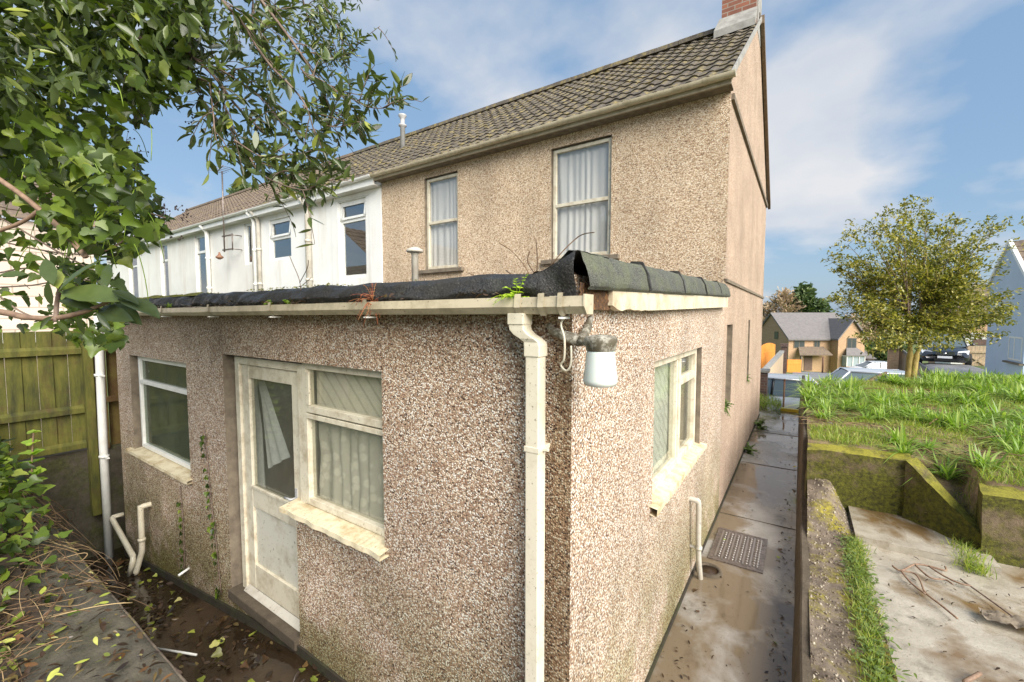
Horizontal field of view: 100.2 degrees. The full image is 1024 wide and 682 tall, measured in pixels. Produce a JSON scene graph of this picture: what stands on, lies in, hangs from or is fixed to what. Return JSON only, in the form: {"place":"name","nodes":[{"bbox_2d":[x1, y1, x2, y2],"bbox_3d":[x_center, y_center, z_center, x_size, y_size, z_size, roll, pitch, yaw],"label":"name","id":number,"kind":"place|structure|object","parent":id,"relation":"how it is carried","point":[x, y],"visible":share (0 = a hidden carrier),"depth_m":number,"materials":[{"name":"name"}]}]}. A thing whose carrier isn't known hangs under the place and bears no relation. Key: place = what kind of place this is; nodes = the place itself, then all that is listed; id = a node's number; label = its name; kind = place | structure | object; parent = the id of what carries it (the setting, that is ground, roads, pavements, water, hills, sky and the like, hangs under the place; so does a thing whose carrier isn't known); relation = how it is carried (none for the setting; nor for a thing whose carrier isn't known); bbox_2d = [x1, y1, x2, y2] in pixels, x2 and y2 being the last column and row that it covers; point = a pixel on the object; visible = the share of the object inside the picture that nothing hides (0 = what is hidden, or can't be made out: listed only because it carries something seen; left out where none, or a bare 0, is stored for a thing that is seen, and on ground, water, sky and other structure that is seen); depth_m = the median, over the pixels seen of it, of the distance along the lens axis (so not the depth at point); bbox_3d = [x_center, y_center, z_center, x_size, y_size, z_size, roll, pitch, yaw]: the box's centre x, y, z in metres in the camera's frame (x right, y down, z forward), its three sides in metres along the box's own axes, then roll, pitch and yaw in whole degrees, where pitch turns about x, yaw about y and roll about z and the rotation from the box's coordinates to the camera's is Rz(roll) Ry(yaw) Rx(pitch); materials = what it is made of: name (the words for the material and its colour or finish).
{"place":"outdoors","nodes":[
{"label":"outdoors","id":0,"kind":"place"},
{"bbox_2d":[0,524,45,681],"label":"bank","id":1,"kind":"structure","parent":0,"point":[14,583],"depth_m":2.45,"materials":[{"name":"soil"}]},
{"bbox_2d":[0,436,84,671],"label":"ground ivy","id":2,"kind":"object","parent":1,"relation":"on","point":[10,523],"visible":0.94,"depth_m":2.91,"materials":[{"name":"green plant"}]},
{"bbox_2d":[0,457,16,511],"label":"sapling","id":3,"kind":"object","parent":2,"relation":"on","point":[5,489],"visible":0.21,"depth_m":3.67,"materials":[{"name":"green plant"}]},
{"bbox_2d":[18,429,55,508],"bbox_3d":[-4.118,1.189,3.682,0.210,0.869,0.201,-1,3,-12],"label":"sapling","id":4,"kind":"object","parent":2,"relation":"on","point":[38,469],"visible":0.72,"depth_m":3.66,"materials":[{"name":"green plant"}]},
{"bbox_2d":[0,486,152,681],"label":"dead stems","id":5,"kind":"object","parent":1,"relation":"on","point":[50,585],"visible":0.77,"depth_m":2.62,"materials":[{"name":"plant"}]},
{"bbox_2d":[0,518,168,681],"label":"bank leaf mould","id":6,"kind":"object","parent":1,"relation":"on","point":[79,666],"visible":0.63,"depth_m":2.21,"materials":[{"name":"plant"}]},
{"bbox_2d":[0,523,173,681],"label":"fallen leaves","id":7,"kind":"object","parent":1,"relation":"on","point":[54,672],"visible":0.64,"depth_m":2.18,"materials":[{"name":"yellow plant"}]},
{"bbox_2d":[0,0,212,357],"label":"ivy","id":8,"kind":"object","parent":1,"relation":"on","point":[101,177],"visible":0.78,"depth_m":1.60,"materials":[{"name":"green plant"}]},
{"bbox_2d":[0,259,159,334],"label":"laurel branch","id":9,"kind":"object","parent":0,"point":[127,307],"visible":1,"depth_m":0.99,"materials":[{"name":"green plant"}]},
{"bbox_2d":[84,546,330,681],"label":"yard","id":10,"kind":"structure","parent":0,"point":[287,666],"depth_m":3.43,"materials":[{"name":"soil"}]},
{"bbox_2d":[7,513,186,681],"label":"retaining wall","id":11,"kind":"structure","parent":10,"relation":"on","point":[90,650],"depth_m":2.24,"materials":[{"name":"concrete"}]},
{"bbox_2d":[89,555,334,681],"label":"yard litter","id":12,"kind":"object","parent":10,"relation":"on","point":[257,658],"visible":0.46,"depth_m":3.58,"materials":[{"name":"brown plant"}]},
{"bbox_2d":[102,558,329,681],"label":"fallen leaves","id":13,"kind":"object","parent":10,"relation":"on","point":[218,653],"visible":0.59,"depth_m":3.30,"materials":[{"name":"green plant"}]},
{"bbox_2d":[1,0,1023,316],"label":"sky","id":14,"kind":"structure","parent":0,"point":[873,104],"materials":[{"name":"blue"}]},
{"bbox_2d":[105,316,984,432],"bbox_3d":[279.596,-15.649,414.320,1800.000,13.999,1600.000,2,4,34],"label":"ground","id":15,"kind":"structure","parent":0,"point":[982,367],"depth_m":25.70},
{"bbox_2d":[0,175,95,331],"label":"outbuilding","id":16,"kind":"structure","parent":15,"relation":"on","point":[7,324],"depth_m":7.71,"materials":[{"name":"paint"}]},
{"bbox_2d":[1,442,125,558],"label":"block wall","id":17,"kind":"structure","parent":15,"relation":"on","point":[66,473],"depth_m":5.30,"materials":[{"name":"concrete"}]},
{"bbox_2d":[0,328,120,515],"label":"timber fence","id":18,"kind":"object","parent":17,"relation":"on","point":[52,412],"visible":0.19,"depth_m":5.08,"materials":[{"name":"wood"}]},
{"bbox_2d":[102,182,268,297],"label":"terraced house","id":19,"kind":"structure","parent":15,"relation":"on","point":[162,278],"depth_m":15.98,"materials":[{"name":"white paint"}]},
{"bbox_2d":[130,258,138,297],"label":"window","id":20,"kind":"structure","parent":19,"relation":"in","point":[134,276],"depth_m":17.85,"materials":[{"name":"white plastic"}]},
{"bbox_2d":[161,243,168,295],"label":"window","id":21,"kind":"structure","parent":19,"relation":"in","point":[165,275],"depth_m":15.87,"materials":[{"name":"white plastic"}]},
{"bbox_2d":[0,0,429,247],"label":"evergreen tree","id":22,"kind":"object","parent":15,"relation":"on","point":[273,15],"visible":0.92,"depth_m":1.66,"materials":[{"name":"green plant"}]},
{"bbox_2d":[171,152,376,294],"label":"terraced house","id":23,"kind":"structure","parent":15,"relation":"on","point":[203,269],"depth_m":12.72,"materials":[{"name":"white paint"}]},
{"bbox_2d":[196,234,206,292],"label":"window","id":24,"kind":"structure","parent":23,"relation":"in","point":[200,240],"depth_m":14.26,"materials":[{"name":"white plastic"}]},
{"bbox_2d":[211,165,241,259],"bbox_3d":[-7.938,-3.510,11.861,0.667,2.462,0.500,2,4,34],"label":"tv aerial","id":25,"kind":"object","parent":23,"relation":"attached to","point":[219,256],"visible":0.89,"depth_m":11.85,"materials":[{"name":"metal"}]},
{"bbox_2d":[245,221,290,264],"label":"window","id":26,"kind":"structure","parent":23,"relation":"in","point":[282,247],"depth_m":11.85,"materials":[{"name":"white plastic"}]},
{"bbox_2d":[246,110,475,290],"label":"terraced house","id":27,"kind":"structure","parent":15,"relation":"on","point":[346,248],"depth_m":10.08,"materials":[{"name":"white paint"}]},
{"bbox_2d":[270,217,290,260],"bbox_3d":[-5.844,-2.578,10.856,1.020,1.040,0.094,2,4,34],"label":"window","id":28,"kind":"structure","parent":27,"relation":"in","point":[273,222],"depth_m":10.95,"materials":[{"name":"white plastic"}]},
{"bbox_2d":[340,197,366,278],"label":"window","id":29,"kind":"structure","parent":27,"relation":"in","point":[353,213],"depth_m":10.24,"materials":[{"name":"white plastic"}]},
{"bbox_2d":[93,0,770,681],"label":"terraced house","id":30,"kind":"structure","parent":15,"relation":"on","point":[433,476],"depth_m":3.17,"materials":[{"name":"brown"}]},
{"bbox_2d":[126,356,192,484],"bbox_3d":[-3.742,0.756,4.537,1.780,1.127,0.160,2,4,34],"label":"window","id":31,"kind":"structure","parent":30,"relation":"in","point":[175,466],"depth_m":4.62,"materials":[{"name":"white plastic"}]},
{"bbox_2d":[176,486,184,572],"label":"climbing ivy","id":32,"kind":"object","parent":30,"relation":"attached to","point":[180,527],"visible":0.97,"depth_m":4.21,"materials":[{"name":"green plant"}]},
{"bbox_2d":[199,422,221,599],"bbox_3d":[-2.669,1.506,3.787,0.268,1.559,0.048,2,4,34],"label":"climbing ivy","id":33,"kind":"object","parent":30,"relation":"attached to","point":[214,555],"visible":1,"depth_m":3.80,"materials":[{"name":"green plant"}]},
{"bbox_2d":[241,364,300,631],"bbox_3d":[-1.939,1.173,3.483,1.075,1.945,0.238,2,4,34],"label":"door","id":34,"kind":"structure","parent":30,"relation":"in","point":[272,534],"depth_m":3.51,"materials":[{"name":"beige paint"}]},
{"bbox_2d":[154,289,508,307],"bbox_3d":[-2.383,-0.294,3.467,5.792,0.077,0.177,2,4,34],"label":"gutter debris","id":35,"kind":"object","parent":30,"relation":"on","point":[385,295],"visible":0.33,"depth_m":2.69,"materials":[{"name":"brown plant"}]},
{"bbox_2d":[279,363,388,561],"bbox_3d":[-1.123,0.697,2.799,1.140,1.075,0.247,2,4,34],"label":"window","id":36,"kind":"structure","parent":30,"relation":"in","point":[349,507],"depth_m":2.87,"materials":[{"name":"beige paint"}]},
{"bbox_2d":[347,283,382,326],"bbox_3d":[-0.754,-0.198,2.339,0.236,0.237,0.234,-3,5,-41],"label":"stonecrop","id":37,"kind":"object","parent":30,"relation":"on","point":[371,299],"visible":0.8,"depth_m":2.30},
{"bbox_2d":[406,247,422,280],"bbox_3d":[-1.438,-0.958,6.352,0.250,0.860,0.250,2,4,34],"label":"roof vent","id":38,"kind":"object","parent":30,"relation":"on","point":[414,251],"visible":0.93,"depth_m":6.30,"materials":[{"name":"grey plastic"}]},
{"bbox_2d":[418,173,463,273],"bbox_3d":[-1.267,-2.120,7.782,1.090,1.750,0.212,2,4,34],"label":"window","id":39,"kind":"structure","parent":30,"relation":"in","point":[442,192],"depth_m":7.87,"materials":[{"name":"beige paint"}]},
{"bbox_2d":[487,274,528,304],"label":"fern","id":40,"kind":"object","parent":30,"relation":"on","point":[512,294],"visible":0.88,"depth_m":1.77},
{"bbox_2d":[468,232,594,284],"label":"dead twigs","id":41,"kind":"object","parent":30,"relation":"on","point":[537,257],"visible":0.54,"depth_m":1.93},
{"bbox_2d":[541,137,619,264],"bbox_3d":[1.006,-2.015,6.256,1.230,1.720,0.217,2,4,34],"label":"window","id":42,"kind":"structure","parent":30,"relation":"in","point":[582,172],"depth_m":6.32,"materials":[{"name":"beige paint"}]},
{"bbox_2d":[546,314,617,387],"bbox_3d":[0.308,0.026,1.707,0.231,0.273,0.340,-1,4,-22],"label":"wall lamp","id":43,"kind":"object","parent":30,"relation":"attached to","point":[600,369],"visible":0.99,"depth_m":1.56,"materials":[{"name":"white glass"}]},
{"bbox_2d":[649,349,706,517],"bbox_3d":[1.346,0.606,3.501,0.196,1.017,1.720,2,4,34],"label":"window","id":44,"kind":"structure","parent":30,"relation":"in","point":[673,461],"depth_m":3.54,"materials":[{"name":"beige paint"}]},
{"bbox_2d":[759,368,769,409],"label":"brick pier","id":45,"kind":"structure","parent":15,"relation":"on","point":[764,380],"depth_m":11.82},
{"bbox_2d":[761,343,774,367],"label":"timber gate","id":46,"kind":"structure","parent":15,"relation":"on","point":[767,352],"depth_m":23.55,"materials":[{"name":"wood"}]},
{"bbox_2d":[763,350,783,373],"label":"sloping wall","id":47,"kind":"structure","parent":15,"relation":"on","point":[774,364],"depth_m":20.17,"materials":[{"name":"paint"}]},
{"bbox_2d":[762,287,805,319],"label":"bare tree","id":48,"kind":"object","parent":15,"relation":"on","point":[783,297],"visible":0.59,"depth_m":78.79,"materials":[{"name":"brown plant"}]},
{"bbox_2d":[786,359,800,371],"bbox_3d":[17.442,1.935,26.481,1.848,1.696,0.055,-2,4,-33],"label":"timber fence","id":49,"kind":"object","parent":15,"relation":"on","point":[793,365],"visible":0.43,"depth_m":26.40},
{"bbox_2d":[792,375,812,681],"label":"kerb wall","id":50,"kind":"structure","parent":15,"relation":"on","point":[801,665],"depth_m":3.65,"materials":[{"name":"brown concrete"}]},
{"bbox_2d":[785,281,821,312],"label":"conifer","id":51,"kind":"object","parent":15,"relation":"on","point":[805,294],"visible":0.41,"depth_m":78.27,"materials":[{"name":"green plant"}]},
{"bbox_2d":[761,313,868,372],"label":"brick house","id":52,"kind":"structure","parent":15,"relation":"on","point":[811,339],"depth_m":53.84,"materials":[{"name":"brick"}]},
{"bbox_2d":[841,347,866,366],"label":"bay window","id":53,"kind":"structure","parent":52,"relation":"in","point":[853,356],"depth_m":51.75,"materials":[{"name":"plastic"}]},
{"bbox_2d":[804,297,835,312],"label":"conifer","id":54,"kind":"object","parent":15,"relation":"on","point":[824,307],"visible":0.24,"depth_m":76.67,"materials":[{"name":"green plant"}]},
{"bbox_2d":[887,346,899,368],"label":"brick pillar","id":55,"kind":"structure","parent":15,"relation":"on","point":[892,360],"depth_m":18.82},
{"bbox_2d":[870,336,916,360],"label":"bush","id":56,"kind":"object","parent":15,"relation":"on","point":[882,356],"visible":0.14,"depth_m":59.62,"materials":[{"name":"green plant"}]},
{"bbox_2d":[898,349,930,376],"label":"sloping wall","id":57,"kind":"structure","parent":15,"relation":"on","point":[902,359],"depth_m":18.67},
{"bbox_2d":[928,284,989,365],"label":"buff building","id":58,"kind":"structure","parent":15,"relation":"on","point":[981,342],"depth_m":29.67,"materials":[{"name":"brick"}]},
{"bbox_2d":[963,346,985,365],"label":"timber gate","id":59,"kind":"structure","parent":15,"relation":"on","point":[978,356],"depth_m":21.62,"materials":[{"name":"wood"}]},
{"bbox_2d":[984,240,1023,375],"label":"rendered house","id":60,"kind":"structure","parent":15,"relation":"on","point":[1006,356],"depth_m":14.74,"materials":[{"name":"paint"}]},
{"bbox_2d":[1002,336,1023,365],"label":"window","id":61,"kind":"structure","parent":60,"relation":"in","point":[1015,363],"depth_m":14.28,"materials":[{"name":"white plastic"}]},
{"bbox_2d":[649,408,798,681],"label":"path","id":62,"kind":"structure","parent":0,"point":[760,607],"depth_m":3.76,"materials":[{"name":"concrete"}]},
{"bbox_2d":[695,562,721,578],"bbox_3d":[1.884,2.195,4.102,0.240,0.024,0.240,2,4,34],"label":"gully drain","id":63,"kind":"object","parent":62,"relation":"on","point":[711,571],"visible":0.73,"depth_m":4.08,"materials":[{"name":"brown concrete"}]},
{"bbox_2d":[659,416,796,681],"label":"path litter","id":64,"kind":"object","parent":62,"relation":"on","point":[782,617],"visible":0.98,"depth_m":3.36,"materials":[{"name":"brown plant"}]},
{"bbox_2d":[708,527,767,573],"bbox_3d":[2.381,2.172,4.489,0.480,0.022,0.740,2,4,34],"label":"drain cover","id":65,"kind":"object","parent":62,"relation":"on","point":[740,550],"visible":1,"depth_m":4.44,"materials":[{"name":"metal"}]},
{"bbox_2d":[759,393,783,410],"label":"grass tuft","id":66,"kind":"object","parent":62,"relation":"on","point":[768,401],"visible":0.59,"depth_m":11.02,"materials":[{"name":"plant"}]},
{"bbox_2d":[767,373,816,409],"bbox_3d":[7.901,1.772,13.977,4.460,1.455,2.091,2,4,31],"label":"parked car","id":67,"kind":"object","parent":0,"point":[775,383],"visible":0.14,"depth_m":12.96,"materials":[{"name":"silver metal"}]},
{"bbox_2d":[792,364,936,380],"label":"side road","id":68,"kind":"structure","parent":0,"point":[814,375],"depth_m":24.20,"materials":[{"name":"asphalt"}]},
{"bbox_2d":[851,361,886,368],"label":"parked car","id":69,"kind":"object","parent":68,"relation":"on","point":[876,364],"visible":0.3,"depth_m":43.38,"materials":[{"name":"white paint"}]},
{"bbox_2d":[806,377,1023,521],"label":"raised garden","id":70,"kind":"object","parent":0,"point":[951,488],"visible":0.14,"depth_m":4.72,"materials":[{"name":"plant"}]},
{"bbox_2d":[779,384,838,401],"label":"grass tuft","id":71,"kind":"object","parent":70,"relation":"on","point":[808,398],"visible":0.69,"depth_m":7.25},
{"bbox_2d":[790,401,854,422],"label":"bluebell clump","id":72,"kind":"object","parent":70,"relation":"on","point":[824,415],"visible":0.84,"depth_m":6.14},
{"bbox_2d":[842,404,903,422],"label":"bluebell clump","id":73,"kind":"object","parent":70,"relation":"on","point":[881,416],"visible":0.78,"depth_m":5.99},
{"bbox_2d":[856,387,926,406],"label":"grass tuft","id":74,"kind":"object","parent":70,"relation":"on","point":[892,398],"visible":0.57,"depth_m":6.88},
{"bbox_2d":[854,386,929,408],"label":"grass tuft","id":75,"kind":"object","parent":70,"relation":"on","point":[881,399],"visible":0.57,"depth_m":6.72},
{"bbox_2d":[850,423,951,463],"bbox_3d":[4.414,1.095,4.904,0.935,0.399,0.952,0,3,-1],"label":"bluebell clump","id":76,"kind":"object","parent":70,"relation":"on","point":[896,437],"visible":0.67,"depth_m":4.84,"materials":[{"name":"plant"}]},
{"bbox_2d":[875,439,935,462],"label":"bluebell clump","id":77,"kind":"object","parent":70,"relation":"on","point":[902,450],"visible":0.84,"depth_m":4.58,"materials":[{"name":"plant"}]},
{"bbox_2d":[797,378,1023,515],"bbox_3d":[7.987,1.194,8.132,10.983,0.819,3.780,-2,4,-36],"label":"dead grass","id":78,"kind":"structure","parent":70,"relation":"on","point":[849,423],"depth_m":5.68,"materials":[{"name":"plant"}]},
{"bbox_2d":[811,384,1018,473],"bbox_3d":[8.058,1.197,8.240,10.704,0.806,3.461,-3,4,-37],"label":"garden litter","id":79,"kind":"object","parent":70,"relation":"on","point":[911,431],"visible":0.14,"depth_m":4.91,"materials":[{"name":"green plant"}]},
{"bbox_2d":[808,373,1023,519],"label":"grass","id":80,"kind":"structure","parent":70,"relation":"on","point":[815,433],"depth_m":5.25,"materials":[{"name":"plant"}]},
{"bbox_2d":[820,194,1023,378],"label":"holly tree","id":81,"kind":"object","parent":70,"relation":"on","point":[937,288],"visible":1,"depth_m":9.35,"materials":[{"name":"green plant"}]},
{"bbox_2d":[893,385,958,411],"bbox_3d":[6.320,0.943,6.802,1.185,0.471,1.150,-1,3,-11],"label":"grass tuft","id":82,"kind":"object","parent":70,"relation":"on","point":[905,396],"visible":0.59,"depth_m":6.91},
{"bbox_2d":[896,385,958,403],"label":"bluebell clump","id":83,"kind":"object","parent":70,"relation":"on","point":[926,398],"visible":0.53,"depth_m":6.98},
{"bbox_2d":[890,403,973,428],"bbox_3d":[5.468,1.063,5.764,0.701,0.469,1.402,-1,4,-16],"label":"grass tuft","id":84,"kind":"object","parent":70,"relation":"on","point":[915,416],"visible":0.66,"depth_m":5.77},
{"bbox_2d":[907,436,958,462],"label":"bluebell clump","id":85,"kind":"object","parent":70,"relation":"on","point":[930,445],"visible":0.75,"depth_m":4.76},
{"bbox_2d":[900,452,975,486],"bbox_3d":[4.511,1.358,4.348,1.119,0.351,0.940,3,5,44],"label":"bluebell clump","id":86,"kind":"object","parent":70,"relation":"on","point":[952,472],"visible":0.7,"depth_m":4.40,"materials":[{"name":"plant"}]},
{"bbox_2d":[902,407,985,431],"bbox_3d":[5.519,1.005,5.516,0.824,0.345,0.809,-1,3,-11],"label":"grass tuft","id":87,"kind":"object","parent":70,"relation":"on","point":[940,416],"visible":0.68,"depth_m":5.50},
{"bbox_2d":[917,409,995,437],"bbox_3d":[5.542,1.017,5.381,0.935,0.399,0.952,0,3,-8],"label":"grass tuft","id":88,"kind":"object","parent":70,"relation":"on","point":[953,420],"visible":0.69,"depth_m":5.31,"materials":[{"name":"plant"}]},
{"bbox_2d":[949,391,994,411],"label":"bluebell clump","id":89,"kind":"object","parent":70,"relation":"on","point":[968,402],"visible":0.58,"depth_m":6.67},
{"bbox_2d":[931,441,1022,477],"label":"bluebell clump","id":90,"kind":"object","parent":70,"relation":"on","point":[984,459],"visible":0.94,"depth_m":4.23,"materials":[{"name":"plant"}]},
{"bbox_2d":[947,405,1020,423],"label":"bluebell clump","id":91,"kind":"object","parent":70,"relation":"on","point":[988,414],"visible":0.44,"depth_m":5.84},
{"bbox_2d":[971,427,1017,450],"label":"bluebell clump","id":92,"kind":"object","parent":70,"relation":"on","point":[1005,438],"visible":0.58,"depth_m":4.87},
{"bbox_2d":[968,414,1023,440],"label":"bluebell clump","id":93,"kind":"object","parent":70,"relation":"on","point":[1007,430],"visible":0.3,"depth_m":5.10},
{"bbox_2d":[970,399,1023,425],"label":"bluebell clump","id":94,"kind":"object","parent":70,"relation":"on","point":[1004,414],"visible":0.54,"depth_m":5.84,"materials":[{"name":"plant"}]},
{"bbox_2d":[981,435,1023,458],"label":"bluebell clump","id":95,"kind":"object","parent":70,"relation":"on","point":[1016,449],"visible":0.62,"depth_m":4.53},
{"bbox_2d":[988,381,1023,402],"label":"bluebell clump","id":96,"kind":"object","parent":70,"relation":"on","point":[1019,396],"visible":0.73,"depth_m":6.92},
{"bbox_2d":[848,511,1023,681],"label":"concrete slab","id":97,"kind":"structure","parent":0,"point":[982,644],"depth_m":3.03,"materials":[{"name":"concrete"}]},
{"bbox_2d":[807,478,897,681],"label":"gravel strip","id":98,"kind":"object","parent":97,"relation":"on","point":[845,640],"visible":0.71,"depth_m":3.29,"materials":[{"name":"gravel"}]},
{"bbox_2d":[806,443,912,515],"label":"retaining wall","id":99,"kind":"structure","parent":97,"relation":"on","point":[866,479],"depth_m":4.64,"materials":[{"name":"concrete"}]},
{"bbox_2d":[834,534,916,681],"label":"weeds","id":100,"kind":"object","parent":97,"relation":"on","point":[880,648],"visible":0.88,"depth_m":3.01,"materials":[{"name":"green plant"}]},
{"bbox_2d":[836,533,1004,681],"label":"grass edging","id":101,"kind":"object","parent":97,"relation":"on","point":[981,567],"depth_m":3.28,"materials":[{"name":"plant"}]},
{"bbox_2d":[848,506,1001,574],"bbox_3d":[3.893,1.882,4.148,0.950,0.071,0.806,2,4,34],"label":"concrete ledge","id":102,"kind":"object","parent":97,"relation":"on","point":[893,532],"visible":0.78,"depth_m":4.04,"materials":[{"name":"concrete"}]},
{"bbox_2d":[892,563,970,618],"bbox_3d":[3.371,1.927,3.316,0.441,0.016,0.732,1,3,13],"label":"fallen branch","id":103,"kind":"object","parent":97,"relation":"on","point":[903,570],"visible":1,"depth_m":3.46,"materials":[{"name":"wood"}]},
{"bbox_2d":[903,458,980,549],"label":"wing wall","id":104,"kind":"structure","parent":97,"relation":"on","point":[945,514],"depth_m":4.19,"materials":[{"name":"concrete"}]},
{"bbox_2d":[975,483,1023,567],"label":"garden block wall","id":105,"kind":"structure","parent":97,"relation":"on","point":[999,512],"depth_m":3.72,"materials":[{"name":"concrete"}]},
{"bbox_2d":[978,607,1023,628],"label":"wet rag","id":106,"kind":"object","parent":97,"relation":"on","point":[1016,621],"visible":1,"depth_m":2.97,"materials":[{"name":"fabric"}]},
{"bbox_2d":[922,363,984,375],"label":"driveway","id":107,"kind":"structure","parent":0,"point":[958,367],"depth_m":19.95,"materials":[{"name":"concrete"}]},
{"bbox_2d":[919,333,974,365],"bbox_3d":[22.814,0.360,22.695,2.231,1.725,4.460,3,5,42],"label":"parked car","id":108,"kind":"object","parent":107,"relation":"on","point":[959,353],"visible":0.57,"depth_m":21.25,"materials":[{"name":"grey paint"}]},
{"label":"road","id":109,"kind":"structure","parent":0,"visible":0},
{"bbox_2d":[816,367,904,384],"bbox_3d":[13.182,1.724,14.607,4.460,1.455,2.091,2,4,26],"label":"parked car","id":110,"kind":"object","parent":109,"relation":"on","point":[846,372],"visible":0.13,"depth_m":14.65,"materials":[{"name":"silver metal"}]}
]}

